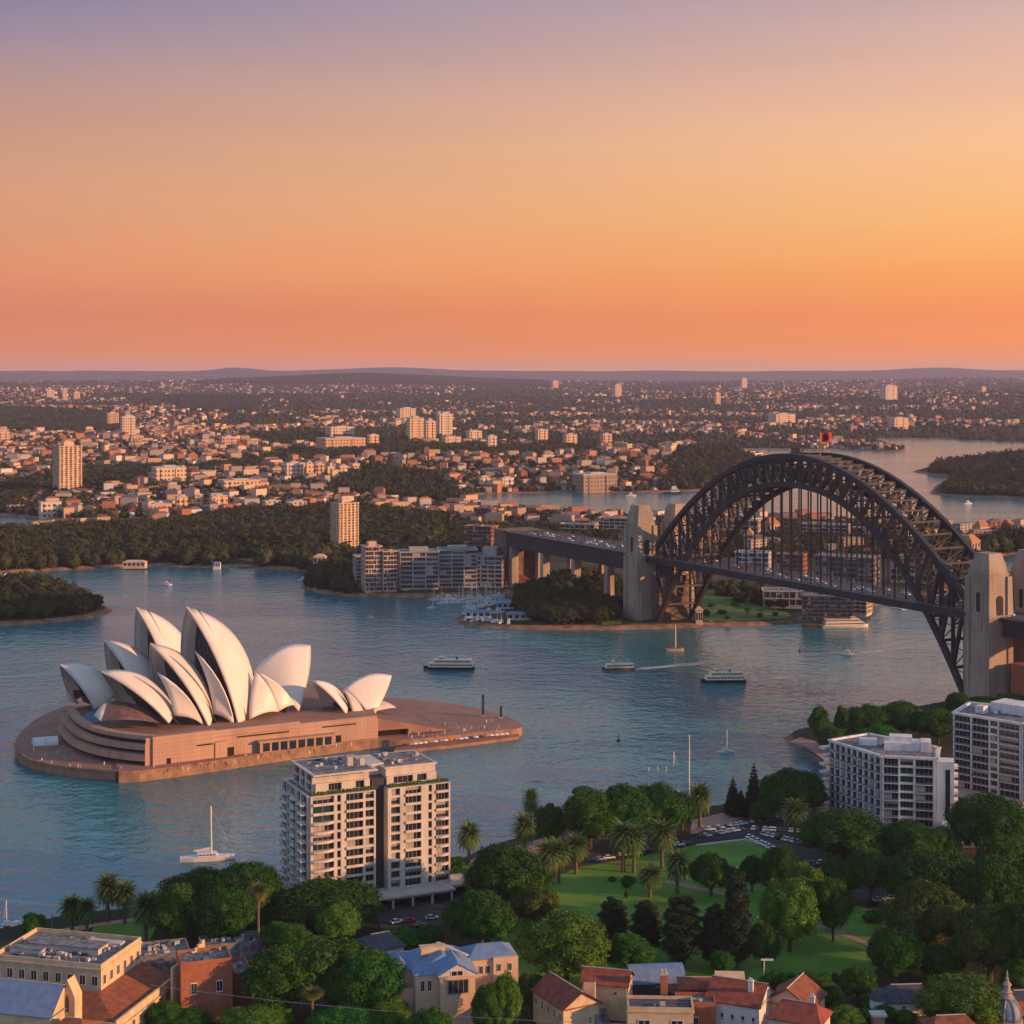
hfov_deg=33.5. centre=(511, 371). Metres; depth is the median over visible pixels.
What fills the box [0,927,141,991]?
heritage hall
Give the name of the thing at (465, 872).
palm tree
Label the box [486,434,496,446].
tower block
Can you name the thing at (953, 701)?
fig tree
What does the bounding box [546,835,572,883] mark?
palm tree
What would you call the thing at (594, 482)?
apartment block
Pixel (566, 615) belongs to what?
woodland tree
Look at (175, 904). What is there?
broadleaf tree
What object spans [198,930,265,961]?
flat roofs
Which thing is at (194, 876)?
fig tree
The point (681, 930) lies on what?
cypress tree
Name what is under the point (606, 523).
apartment block
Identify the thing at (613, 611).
woodland tree
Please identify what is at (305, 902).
fig tree
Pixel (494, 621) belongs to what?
sailing yacht
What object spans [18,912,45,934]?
broadleaf tree
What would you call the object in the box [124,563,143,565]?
windows
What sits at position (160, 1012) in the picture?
broadleaf tree
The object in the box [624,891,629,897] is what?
shrub
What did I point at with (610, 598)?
woodland tree
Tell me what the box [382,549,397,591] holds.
apartment block
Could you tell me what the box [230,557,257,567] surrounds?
garden lawn
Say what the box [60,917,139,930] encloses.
paved promenade
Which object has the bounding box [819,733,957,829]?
balcony apartments
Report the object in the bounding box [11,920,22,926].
motorboat
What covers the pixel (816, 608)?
wharf building
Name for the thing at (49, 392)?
tower block
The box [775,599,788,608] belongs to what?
woodland tree
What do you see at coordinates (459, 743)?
seawall
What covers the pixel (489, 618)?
motorboat
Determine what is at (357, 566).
apartment block
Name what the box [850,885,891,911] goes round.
park road
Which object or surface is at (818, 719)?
broadleaf tree
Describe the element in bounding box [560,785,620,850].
broadleaf tree
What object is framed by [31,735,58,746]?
marquee
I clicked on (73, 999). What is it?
gable turret
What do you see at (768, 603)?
woodland tree
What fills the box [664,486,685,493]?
motorboat
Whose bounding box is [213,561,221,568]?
ferry wharf
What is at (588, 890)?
lawn
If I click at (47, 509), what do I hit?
apartment block
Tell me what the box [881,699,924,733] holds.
fig tree
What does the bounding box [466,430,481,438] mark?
apartment block
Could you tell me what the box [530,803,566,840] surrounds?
broadleaf tree
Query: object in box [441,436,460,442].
apartment block
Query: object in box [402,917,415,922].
parked car
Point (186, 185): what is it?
sky
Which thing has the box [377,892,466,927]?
street
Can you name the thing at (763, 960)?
light mast
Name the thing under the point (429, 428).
tower block
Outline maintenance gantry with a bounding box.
[789,445,808,454]
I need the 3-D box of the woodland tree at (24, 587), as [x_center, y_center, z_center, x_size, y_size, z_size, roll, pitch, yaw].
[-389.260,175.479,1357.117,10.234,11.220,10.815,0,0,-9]
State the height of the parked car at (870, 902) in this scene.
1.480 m
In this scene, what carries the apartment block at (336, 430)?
on the ground at (8, 935)
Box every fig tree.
[155,866,219,896]
[162,1007,212,1023]
[188,886,255,939]
[198,860,286,918]
[263,874,386,933]
[440,889,518,942]
[464,842,548,906]
[543,867,555,889]
[605,782,655,833]
[635,780,688,831]
[679,794,698,829]
[688,851,730,895]
[737,854,760,891]
[746,922,782,967]
[757,766,829,817]
[757,844,798,887]
[795,807,889,861]
[815,856,857,892]
[847,702,895,734]
[866,925,927,983]
[877,846,978,901]
[880,818,942,856]
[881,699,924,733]
[916,942,966,976]
[942,790,1023,850]
[944,691,970,710]
[957,851,1023,908]
[993,899,1023,968]
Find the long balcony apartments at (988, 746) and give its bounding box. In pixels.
[951,698,1023,807]
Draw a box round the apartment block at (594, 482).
[572,472,616,492]
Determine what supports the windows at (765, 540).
in the apartment block at (750, 544)
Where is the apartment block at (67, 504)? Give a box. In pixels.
[66,502,82,510]
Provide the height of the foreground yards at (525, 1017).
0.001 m
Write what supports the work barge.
on the water
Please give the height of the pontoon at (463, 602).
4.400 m
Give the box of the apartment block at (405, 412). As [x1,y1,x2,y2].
[396,407,415,417]
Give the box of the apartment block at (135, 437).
[129,435,143,441]
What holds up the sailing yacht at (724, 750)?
on the water
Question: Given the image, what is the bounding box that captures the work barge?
[666,625,683,650]
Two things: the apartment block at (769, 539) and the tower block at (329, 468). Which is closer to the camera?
the apartment block at (769, 539)
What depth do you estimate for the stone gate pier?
471.99 m
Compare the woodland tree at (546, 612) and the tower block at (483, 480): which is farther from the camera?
the tower block at (483, 480)
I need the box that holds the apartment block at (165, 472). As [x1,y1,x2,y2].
[151,465,185,480]
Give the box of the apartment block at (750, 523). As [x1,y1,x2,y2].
[710,519,760,534]
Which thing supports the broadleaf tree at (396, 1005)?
on the foreground yards at (525, 1017)
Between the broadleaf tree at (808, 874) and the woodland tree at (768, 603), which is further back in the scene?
the woodland tree at (768, 603)
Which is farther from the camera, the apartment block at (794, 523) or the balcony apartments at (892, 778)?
the apartment block at (794, 523)
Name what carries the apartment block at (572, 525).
on the ground at (8, 935)
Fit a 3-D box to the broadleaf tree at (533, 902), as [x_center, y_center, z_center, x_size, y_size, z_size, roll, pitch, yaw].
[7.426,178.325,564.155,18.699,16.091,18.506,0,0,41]
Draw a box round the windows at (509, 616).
[508,615,529,617]
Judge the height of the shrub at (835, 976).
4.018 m
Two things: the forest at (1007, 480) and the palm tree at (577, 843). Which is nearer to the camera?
the palm tree at (577, 843)
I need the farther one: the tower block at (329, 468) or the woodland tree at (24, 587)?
the tower block at (329, 468)
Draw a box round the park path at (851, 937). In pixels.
[816,923,868,945]
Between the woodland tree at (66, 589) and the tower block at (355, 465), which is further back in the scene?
the tower block at (355, 465)
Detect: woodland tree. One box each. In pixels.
[0,597,7,603]
[18,585,30,591]
[45,593,58,601]
[49,591,62,594]
[59,586,72,594]
[69,598,86,613]
[75,591,83,596]
[80,592,95,598]
[80,597,93,611]
[91,594,103,606]
[91,599,101,610]
[511,591,525,598]
[512,597,522,608]
[515,603,524,610]
[520,600,538,609]
[525,608,538,620]
[537,605,551,619]
[541,607,555,623]
[549,582,564,588]
[549,610,562,625]
[555,605,567,623]
[560,610,573,624]
[565,608,580,623]
[570,604,586,621]
[578,608,591,622]
[585,584,603,592]
[589,582,603,589]
[591,604,608,615]
[591,610,603,623]
[592,590,603,594]
[593,608,609,622]
[599,593,609,597]
[603,603,620,619]
[604,596,616,600]
[611,602,622,611]
[612,595,621,601]
[757,598,762,605]
[765,600,774,606]
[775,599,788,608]
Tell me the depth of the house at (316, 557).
1614.89 m
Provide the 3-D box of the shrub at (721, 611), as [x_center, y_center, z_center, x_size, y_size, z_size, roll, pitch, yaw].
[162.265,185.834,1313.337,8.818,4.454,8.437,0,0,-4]
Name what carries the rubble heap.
on the foreground yards at (525, 1017)
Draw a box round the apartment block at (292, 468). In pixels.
[283,461,303,475]
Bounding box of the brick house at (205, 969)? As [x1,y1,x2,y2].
[176,945,231,1022]
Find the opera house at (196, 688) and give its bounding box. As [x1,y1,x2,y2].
[57,607,450,765]
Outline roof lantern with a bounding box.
[9,935,124,954]
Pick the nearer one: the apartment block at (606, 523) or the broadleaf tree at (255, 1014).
the broadleaf tree at (255, 1014)
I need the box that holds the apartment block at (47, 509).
[38,500,61,518]
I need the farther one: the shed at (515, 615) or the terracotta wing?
the shed at (515, 615)
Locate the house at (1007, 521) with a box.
[1001,518,1013,527]
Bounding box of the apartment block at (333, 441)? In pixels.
[316,436,365,448]
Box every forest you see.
[0,405,124,430]
[177,393,263,412]
[193,372,550,385]
[336,459,469,500]
[657,439,768,490]
[927,447,1023,476]
[940,463,1023,495]
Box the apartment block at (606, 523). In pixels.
[597,516,627,530]
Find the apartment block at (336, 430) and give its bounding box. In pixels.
[325,426,354,436]
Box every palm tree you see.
[56,892,82,930]
[73,895,101,931]
[91,871,121,921]
[109,878,138,923]
[126,889,160,941]
[246,881,271,952]
[300,986,325,1015]
[453,817,484,864]
[458,862,472,891]
[509,809,536,850]
[521,787,540,826]
[534,836,565,874]
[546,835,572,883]
[564,831,591,873]
[604,816,640,871]
[621,824,648,872]
[634,862,665,896]
[644,817,677,867]
[661,847,691,893]
[684,781,714,826]
[780,797,809,845]
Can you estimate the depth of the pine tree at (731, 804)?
706.50 m
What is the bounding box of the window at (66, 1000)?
[65,996,68,1011]
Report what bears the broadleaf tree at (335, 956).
on the foreground yards at (525, 1017)
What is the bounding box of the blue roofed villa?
[390,942,517,1023]
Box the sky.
[0,0,1023,370]
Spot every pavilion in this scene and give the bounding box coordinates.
[504,575,529,586]
[883,983,922,1015]
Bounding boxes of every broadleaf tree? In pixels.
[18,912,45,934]
[143,999,186,1023]
[148,882,200,938]
[214,1003,295,1023]
[240,944,328,1013]
[255,921,288,948]
[263,922,316,948]
[299,935,372,1008]
[303,1005,384,1023]
[314,901,365,941]
[331,949,407,1008]
[371,995,412,1023]
[382,925,423,950]
[404,1006,452,1023]
[416,924,444,943]
[450,856,470,873]
[470,981,504,1023]
[493,969,522,1023]
[509,881,559,923]
[514,908,612,980]
[518,971,541,1015]
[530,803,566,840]
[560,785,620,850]
[603,932,658,968]
[685,972,701,976]
[709,950,736,971]
[749,799,775,825]
[757,876,820,952]
[758,968,795,987]
[781,859,827,933]
[799,970,840,1002]
[807,705,830,744]
[814,877,856,941]
[817,726,847,745]
[827,1004,867,1023]
[833,705,852,735]
[838,965,878,1001]
[848,846,889,899]
[854,724,902,735]
[879,878,974,945]
[911,971,1006,1023]
[915,707,952,743]
[927,826,963,852]
[945,901,1014,984]
[970,696,994,703]
[980,831,1023,873]
[994,693,1023,700]
[998,958,1023,988]
[1016,844,1023,877]
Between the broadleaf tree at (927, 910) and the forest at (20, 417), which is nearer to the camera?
the broadleaf tree at (927, 910)
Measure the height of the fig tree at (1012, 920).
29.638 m
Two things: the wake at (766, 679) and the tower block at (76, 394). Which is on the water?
the wake at (766, 679)
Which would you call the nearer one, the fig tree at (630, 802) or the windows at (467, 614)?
the fig tree at (630, 802)
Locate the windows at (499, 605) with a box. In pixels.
[498,604,512,606]
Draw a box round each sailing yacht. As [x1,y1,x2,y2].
[2,900,9,924]
[14,901,27,920]
[180,806,235,861]
[463,583,476,606]
[490,606,499,622]
[497,610,503,623]
[667,752,686,794]
[684,735,693,793]
[717,731,734,752]
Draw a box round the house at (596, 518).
[594,513,609,520]
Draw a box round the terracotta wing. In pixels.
[82,961,170,1023]
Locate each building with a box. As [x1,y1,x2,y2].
[735,550,770,567]
[761,587,802,608]
[800,591,852,623]
[853,600,872,616]
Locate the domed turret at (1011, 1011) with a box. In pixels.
[993,971,1022,1023]
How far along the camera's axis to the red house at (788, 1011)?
459.38 m
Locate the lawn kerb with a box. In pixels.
[696,838,760,845]
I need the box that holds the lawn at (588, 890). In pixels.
[490,840,888,988]
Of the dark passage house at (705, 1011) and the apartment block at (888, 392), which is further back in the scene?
the apartment block at (888, 392)
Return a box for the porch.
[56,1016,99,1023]
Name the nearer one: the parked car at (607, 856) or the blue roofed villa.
the blue roofed villa
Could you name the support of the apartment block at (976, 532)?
on the ground at (8, 935)
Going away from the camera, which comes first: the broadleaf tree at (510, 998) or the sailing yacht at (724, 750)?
the broadleaf tree at (510, 998)
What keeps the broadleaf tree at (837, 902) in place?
on the lawn at (588, 890)
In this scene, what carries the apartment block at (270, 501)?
on the ground at (8, 935)
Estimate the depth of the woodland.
1760.04 m
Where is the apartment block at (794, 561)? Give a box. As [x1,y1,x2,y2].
[776,552,806,573]
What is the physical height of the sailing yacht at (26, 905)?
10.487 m
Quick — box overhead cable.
[152,985,627,1023]
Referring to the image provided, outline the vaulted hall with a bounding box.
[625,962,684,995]
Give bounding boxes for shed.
[464,609,491,617]
[496,599,513,608]
[506,611,531,619]
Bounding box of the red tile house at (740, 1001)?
[704,975,775,1023]
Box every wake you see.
[644,664,674,668]
[749,677,783,680]
[860,646,914,653]
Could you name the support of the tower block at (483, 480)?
on the ground at (8, 935)
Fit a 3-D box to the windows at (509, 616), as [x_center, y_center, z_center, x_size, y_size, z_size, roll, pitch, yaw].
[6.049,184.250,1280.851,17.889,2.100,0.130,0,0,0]
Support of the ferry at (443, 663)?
on the water
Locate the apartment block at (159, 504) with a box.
[146,502,171,507]
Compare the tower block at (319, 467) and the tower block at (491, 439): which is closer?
the tower block at (319, 467)
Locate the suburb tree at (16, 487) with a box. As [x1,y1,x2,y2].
[0,430,1017,558]
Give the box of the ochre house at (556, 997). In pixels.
[530,971,601,1023]
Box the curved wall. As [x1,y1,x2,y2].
[171,939,204,1003]
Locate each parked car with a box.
[390,918,402,923]
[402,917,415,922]
[413,921,426,926]
[425,914,438,919]
[588,857,600,861]
[596,856,606,860]
[603,854,614,858]
[680,840,690,844]
[696,834,707,838]
[704,826,715,830]
[708,831,719,835]
[724,828,735,832]
[865,900,878,905]
[872,896,885,901]
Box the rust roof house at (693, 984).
[677,976,711,991]
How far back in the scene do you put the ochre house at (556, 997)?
475.05 m
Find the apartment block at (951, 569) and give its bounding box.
[933,560,970,587]
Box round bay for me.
[868,987,889,1008]
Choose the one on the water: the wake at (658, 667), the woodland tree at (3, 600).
the wake at (658, 667)
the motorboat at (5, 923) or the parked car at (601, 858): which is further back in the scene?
the parked car at (601, 858)
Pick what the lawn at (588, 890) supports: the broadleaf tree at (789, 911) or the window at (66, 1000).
the broadleaf tree at (789, 911)
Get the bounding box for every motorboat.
[0,920,12,927]
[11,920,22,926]
[484,616,495,620]
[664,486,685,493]
[839,649,854,654]
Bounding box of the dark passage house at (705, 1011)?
[675,992,715,1023]
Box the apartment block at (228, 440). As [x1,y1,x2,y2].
[219,435,236,447]
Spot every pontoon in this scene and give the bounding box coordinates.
[429,596,502,600]
[435,599,494,603]
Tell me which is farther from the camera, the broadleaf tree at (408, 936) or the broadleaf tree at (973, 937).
the broadleaf tree at (408, 936)
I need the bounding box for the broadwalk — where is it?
[15,698,521,782]
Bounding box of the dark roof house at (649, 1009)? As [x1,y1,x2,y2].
[626,995,694,1023]
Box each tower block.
[0,431,9,439]
[46,389,53,398]
[52,441,82,488]
[62,388,66,401]
[73,391,79,398]
[106,411,118,423]
[120,414,134,435]
[175,495,187,506]
[194,493,203,506]
[305,461,313,472]
[314,462,324,476]
[326,465,334,474]
[330,498,359,548]
[338,464,347,473]
[351,462,359,468]
[367,433,378,443]
[406,416,423,438]
[424,419,435,437]
[436,412,451,435]
[478,475,489,486]
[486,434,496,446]
[535,429,547,440]
[551,380,558,387]
[600,433,611,442]
[613,384,621,396]
[714,392,720,404]
[740,378,746,388]
[980,386,985,392]
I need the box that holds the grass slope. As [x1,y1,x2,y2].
[700,589,791,621]
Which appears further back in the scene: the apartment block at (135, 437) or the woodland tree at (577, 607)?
the apartment block at (135, 437)
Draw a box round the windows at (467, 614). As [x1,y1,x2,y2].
[466,613,489,615]
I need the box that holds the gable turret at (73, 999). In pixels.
[65,975,81,1017]
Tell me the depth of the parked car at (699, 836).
674.12 m
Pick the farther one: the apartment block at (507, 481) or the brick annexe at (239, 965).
the apartment block at (507, 481)
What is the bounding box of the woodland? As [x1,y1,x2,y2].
[0,499,1023,603]
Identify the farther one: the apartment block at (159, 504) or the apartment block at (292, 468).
the apartment block at (292, 468)
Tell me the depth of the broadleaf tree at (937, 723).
840.54 m
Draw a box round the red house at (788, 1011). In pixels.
[765,993,832,1023]
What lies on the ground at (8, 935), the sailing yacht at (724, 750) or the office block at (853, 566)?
the office block at (853, 566)
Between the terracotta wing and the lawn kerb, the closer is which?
the terracotta wing
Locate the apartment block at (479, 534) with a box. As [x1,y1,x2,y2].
[463,524,498,546]
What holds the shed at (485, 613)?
on the ground at (8, 935)
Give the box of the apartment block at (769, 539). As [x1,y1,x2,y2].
[765,537,779,542]
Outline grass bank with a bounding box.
[601,611,623,625]
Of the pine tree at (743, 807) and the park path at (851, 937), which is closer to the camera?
the park path at (851, 937)
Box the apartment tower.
[276,750,469,908]
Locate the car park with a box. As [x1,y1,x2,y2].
[568,812,848,867]
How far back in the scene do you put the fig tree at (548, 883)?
587.87 m
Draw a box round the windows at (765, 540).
[748,540,765,548]
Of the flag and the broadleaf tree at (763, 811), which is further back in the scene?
the flag
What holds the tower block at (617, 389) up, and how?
on the ground at (8, 935)
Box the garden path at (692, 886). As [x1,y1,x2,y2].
[664,880,725,895]
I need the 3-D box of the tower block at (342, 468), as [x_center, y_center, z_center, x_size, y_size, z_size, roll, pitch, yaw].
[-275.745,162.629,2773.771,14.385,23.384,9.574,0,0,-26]
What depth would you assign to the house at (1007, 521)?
1944.36 m
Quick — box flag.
[819,433,831,456]
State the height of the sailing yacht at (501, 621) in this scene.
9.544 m
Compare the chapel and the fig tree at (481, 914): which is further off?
the fig tree at (481, 914)
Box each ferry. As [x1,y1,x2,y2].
[423,656,474,669]
[602,658,634,670]
[700,665,745,682]
[820,616,867,627]
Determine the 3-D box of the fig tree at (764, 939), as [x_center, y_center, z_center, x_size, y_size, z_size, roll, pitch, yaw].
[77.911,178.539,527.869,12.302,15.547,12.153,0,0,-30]
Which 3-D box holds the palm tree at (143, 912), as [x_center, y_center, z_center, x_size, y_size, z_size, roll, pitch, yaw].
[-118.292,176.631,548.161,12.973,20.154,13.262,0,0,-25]
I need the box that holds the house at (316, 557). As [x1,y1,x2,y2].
[313,554,326,563]
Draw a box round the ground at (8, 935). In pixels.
[0,367,1023,997]
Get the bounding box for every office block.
[398,546,439,589]
[436,545,477,587]
[477,546,505,587]
[814,552,880,585]
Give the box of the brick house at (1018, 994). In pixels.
[997,988,1023,1015]
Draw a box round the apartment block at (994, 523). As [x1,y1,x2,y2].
[987,520,1001,528]
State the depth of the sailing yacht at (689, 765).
753.41 m
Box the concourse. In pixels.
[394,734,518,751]
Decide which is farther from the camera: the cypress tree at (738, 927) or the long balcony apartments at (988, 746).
the long balcony apartments at (988, 746)
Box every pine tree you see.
[723,777,740,815]
[734,789,749,816]
[745,763,760,811]
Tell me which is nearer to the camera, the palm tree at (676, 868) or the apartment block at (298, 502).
the palm tree at (676, 868)
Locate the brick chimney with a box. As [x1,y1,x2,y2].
[660,968,667,995]
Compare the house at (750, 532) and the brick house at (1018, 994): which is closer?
the brick house at (1018, 994)
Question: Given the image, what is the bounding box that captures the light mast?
[761,959,773,974]
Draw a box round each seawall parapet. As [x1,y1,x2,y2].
[13,743,117,771]
[119,737,377,773]
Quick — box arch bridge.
[494,452,1023,697]
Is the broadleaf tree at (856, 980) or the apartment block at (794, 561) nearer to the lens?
the broadleaf tree at (856, 980)
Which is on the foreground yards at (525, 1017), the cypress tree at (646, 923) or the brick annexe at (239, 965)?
the brick annexe at (239, 965)
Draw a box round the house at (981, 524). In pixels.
[972,520,990,528]
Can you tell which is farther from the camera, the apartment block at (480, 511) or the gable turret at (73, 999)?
the apartment block at (480, 511)
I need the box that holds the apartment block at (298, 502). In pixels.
[285,500,306,506]
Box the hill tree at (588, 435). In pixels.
[0,375,1023,446]
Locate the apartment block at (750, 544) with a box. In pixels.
[743,538,766,549]
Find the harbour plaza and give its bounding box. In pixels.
[471,836,560,869]
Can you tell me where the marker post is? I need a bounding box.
[481,694,484,715]
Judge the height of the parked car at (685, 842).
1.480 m
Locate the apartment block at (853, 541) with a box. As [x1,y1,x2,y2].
[838,536,863,548]
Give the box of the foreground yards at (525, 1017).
[0,940,1023,1023]
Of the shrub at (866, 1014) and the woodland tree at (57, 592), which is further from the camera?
the woodland tree at (57, 592)
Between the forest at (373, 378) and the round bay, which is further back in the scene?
the forest at (373, 378)
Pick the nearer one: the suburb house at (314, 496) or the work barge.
the work barge
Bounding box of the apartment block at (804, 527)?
[802,522,849,535]
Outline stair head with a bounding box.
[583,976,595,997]
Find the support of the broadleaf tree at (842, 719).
on the ground at (8, 935)
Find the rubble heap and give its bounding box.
[595,1006,608,1023]
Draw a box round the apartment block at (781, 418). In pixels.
[768,413,794,424]
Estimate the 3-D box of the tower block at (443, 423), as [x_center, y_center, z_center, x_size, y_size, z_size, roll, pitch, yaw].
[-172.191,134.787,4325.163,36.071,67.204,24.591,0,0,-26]
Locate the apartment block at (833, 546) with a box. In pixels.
[824,543,835,551]
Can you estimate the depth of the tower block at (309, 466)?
2713.25 m
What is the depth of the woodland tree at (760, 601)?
1354.56 m
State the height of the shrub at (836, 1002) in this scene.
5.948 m
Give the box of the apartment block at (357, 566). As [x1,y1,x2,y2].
[352,554,360,587]
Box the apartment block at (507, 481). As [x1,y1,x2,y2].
[499,476,513,490]
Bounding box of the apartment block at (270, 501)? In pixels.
[262,499,280,505]
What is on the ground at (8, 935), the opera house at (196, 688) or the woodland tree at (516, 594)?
the woodland tree at (516, 594)
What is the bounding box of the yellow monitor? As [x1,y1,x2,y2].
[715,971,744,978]
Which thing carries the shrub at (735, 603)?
on the grass slope
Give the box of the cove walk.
[790,737,828,792]
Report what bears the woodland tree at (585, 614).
on the ground at (8, 935)
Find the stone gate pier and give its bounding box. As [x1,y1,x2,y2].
[869,1010,886,1023]
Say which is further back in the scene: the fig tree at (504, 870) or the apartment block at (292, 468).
the apartment block at (292, 468)
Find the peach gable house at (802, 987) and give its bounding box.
[768,972,827,1012]
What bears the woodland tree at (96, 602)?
on the ground at (8, 935)
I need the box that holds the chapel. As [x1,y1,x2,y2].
[0,978,65,1023]
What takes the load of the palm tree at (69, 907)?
on the ground at (8, 935)
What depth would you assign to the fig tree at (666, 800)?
668.06 m
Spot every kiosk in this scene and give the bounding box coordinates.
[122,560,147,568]
[694,606,703,624]
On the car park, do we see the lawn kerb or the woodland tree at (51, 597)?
the lawn kerb
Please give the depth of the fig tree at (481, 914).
538.15 m
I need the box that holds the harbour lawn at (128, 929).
[91,921,155,939]
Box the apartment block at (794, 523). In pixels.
[765,516,797,532]
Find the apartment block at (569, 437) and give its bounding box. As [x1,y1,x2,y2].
[563,433,576,443]
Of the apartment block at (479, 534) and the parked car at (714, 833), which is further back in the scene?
the apartment block at (479, 534)
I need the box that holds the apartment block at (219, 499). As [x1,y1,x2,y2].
[209,494,227,504]
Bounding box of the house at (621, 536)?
[618,530,623,543]
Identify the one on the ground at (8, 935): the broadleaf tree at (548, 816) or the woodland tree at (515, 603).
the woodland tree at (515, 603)
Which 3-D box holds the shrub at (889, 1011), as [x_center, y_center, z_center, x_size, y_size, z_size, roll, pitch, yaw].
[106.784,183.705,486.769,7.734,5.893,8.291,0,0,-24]
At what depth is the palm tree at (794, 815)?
661.87 m
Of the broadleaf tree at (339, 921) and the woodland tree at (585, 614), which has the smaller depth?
the broadleaf tree at (339, 921)
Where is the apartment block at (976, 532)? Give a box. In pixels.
[969,529,991,536]
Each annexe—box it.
[141,938,189,974]
[232,957,251,1007]
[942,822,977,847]
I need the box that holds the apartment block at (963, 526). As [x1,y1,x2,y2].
[952,522,973,532]
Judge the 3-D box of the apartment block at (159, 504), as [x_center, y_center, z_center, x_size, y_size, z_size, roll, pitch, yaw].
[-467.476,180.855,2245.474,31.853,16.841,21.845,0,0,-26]
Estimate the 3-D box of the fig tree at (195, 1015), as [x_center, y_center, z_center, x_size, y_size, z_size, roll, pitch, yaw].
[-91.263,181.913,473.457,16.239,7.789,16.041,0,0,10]
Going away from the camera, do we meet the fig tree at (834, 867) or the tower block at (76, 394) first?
the fig tree at (834, 867)
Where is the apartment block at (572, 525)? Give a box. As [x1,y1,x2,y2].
[559,522,598,531]
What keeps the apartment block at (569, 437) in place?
on the ground at (8, 935)
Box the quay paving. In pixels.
[690,813,747,833]
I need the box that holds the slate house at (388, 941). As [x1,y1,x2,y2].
[353,931,406,952]
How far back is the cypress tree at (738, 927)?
525.36 m
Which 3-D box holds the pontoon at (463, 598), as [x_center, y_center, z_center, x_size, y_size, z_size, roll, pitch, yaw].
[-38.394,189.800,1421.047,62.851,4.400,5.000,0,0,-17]
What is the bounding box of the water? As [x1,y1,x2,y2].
[0,439,1023,926]
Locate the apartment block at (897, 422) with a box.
[888,417,907,428]
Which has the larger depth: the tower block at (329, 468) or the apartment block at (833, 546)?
the tower block at (329, 468)
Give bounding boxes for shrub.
[417,940,429,947]
[608,876,615,881]
[620,875,632,887]
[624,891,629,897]
[703,609,710,615]
[717,610,727,613]
[730,600,739,605]
[744,607,750,612]
[825,997,848,1009]
[831,972,838,981]
[858,1007,875,1021]
[861,909,883,922]
[861,995,870,1007]
[870,1004,894,1019]
[892,1009,918,1023]
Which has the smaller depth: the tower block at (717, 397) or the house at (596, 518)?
the house at (596, 518)
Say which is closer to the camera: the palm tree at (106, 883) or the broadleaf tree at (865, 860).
the palm tree at (106, 883)
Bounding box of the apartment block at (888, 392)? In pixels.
[880,385,896,399]
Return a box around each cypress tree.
[595,896,630,939]
[628,900,663,948]
[655,895,703,964]
[699,903,731,961]
[721,866,752,968]
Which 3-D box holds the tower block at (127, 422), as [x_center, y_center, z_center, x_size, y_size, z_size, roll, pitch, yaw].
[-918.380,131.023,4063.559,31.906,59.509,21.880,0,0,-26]
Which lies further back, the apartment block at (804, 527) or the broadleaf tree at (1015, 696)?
the apartment block at (804, 527)
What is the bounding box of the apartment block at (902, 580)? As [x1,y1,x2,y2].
[891,554,926,583]
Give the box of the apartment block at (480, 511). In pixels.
[474,507,496,515]
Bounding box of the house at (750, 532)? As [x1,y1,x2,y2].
[743,527,753,538]
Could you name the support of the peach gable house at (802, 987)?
on the foreground yards at (525, 1017)
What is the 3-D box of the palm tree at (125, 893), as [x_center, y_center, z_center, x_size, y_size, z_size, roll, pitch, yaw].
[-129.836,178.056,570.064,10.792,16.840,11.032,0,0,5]
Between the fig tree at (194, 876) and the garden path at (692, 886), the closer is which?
the fig tree at (194, 876)
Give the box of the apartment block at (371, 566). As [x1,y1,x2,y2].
[360,541,382,593]
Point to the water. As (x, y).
(568, 703)
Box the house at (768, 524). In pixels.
[761,518,779,531]
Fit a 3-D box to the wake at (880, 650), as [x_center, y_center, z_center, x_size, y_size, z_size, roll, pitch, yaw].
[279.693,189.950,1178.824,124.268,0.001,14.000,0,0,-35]
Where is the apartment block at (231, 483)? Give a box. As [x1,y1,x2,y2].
[217,478,260,489]
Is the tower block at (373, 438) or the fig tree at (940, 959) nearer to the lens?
the fig tree at (940, 959)
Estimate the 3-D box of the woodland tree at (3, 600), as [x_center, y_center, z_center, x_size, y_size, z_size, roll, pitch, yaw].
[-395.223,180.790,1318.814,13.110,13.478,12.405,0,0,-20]
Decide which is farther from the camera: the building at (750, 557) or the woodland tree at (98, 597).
the building at (750, 557)
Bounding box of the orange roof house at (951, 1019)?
[919,1013,974,1023]
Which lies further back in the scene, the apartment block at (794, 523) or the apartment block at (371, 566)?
the apartment block at (794, 523)
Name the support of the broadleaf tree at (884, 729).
on the ground at (8, 935)
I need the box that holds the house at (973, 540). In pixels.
[962,534,980,549]
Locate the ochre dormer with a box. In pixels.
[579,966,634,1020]
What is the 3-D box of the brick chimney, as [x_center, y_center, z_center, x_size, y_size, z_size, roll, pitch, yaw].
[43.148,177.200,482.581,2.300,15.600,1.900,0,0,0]
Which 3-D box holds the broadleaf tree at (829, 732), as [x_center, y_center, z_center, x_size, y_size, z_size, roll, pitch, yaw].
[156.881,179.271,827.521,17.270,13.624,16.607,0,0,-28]
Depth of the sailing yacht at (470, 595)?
1374.50 m

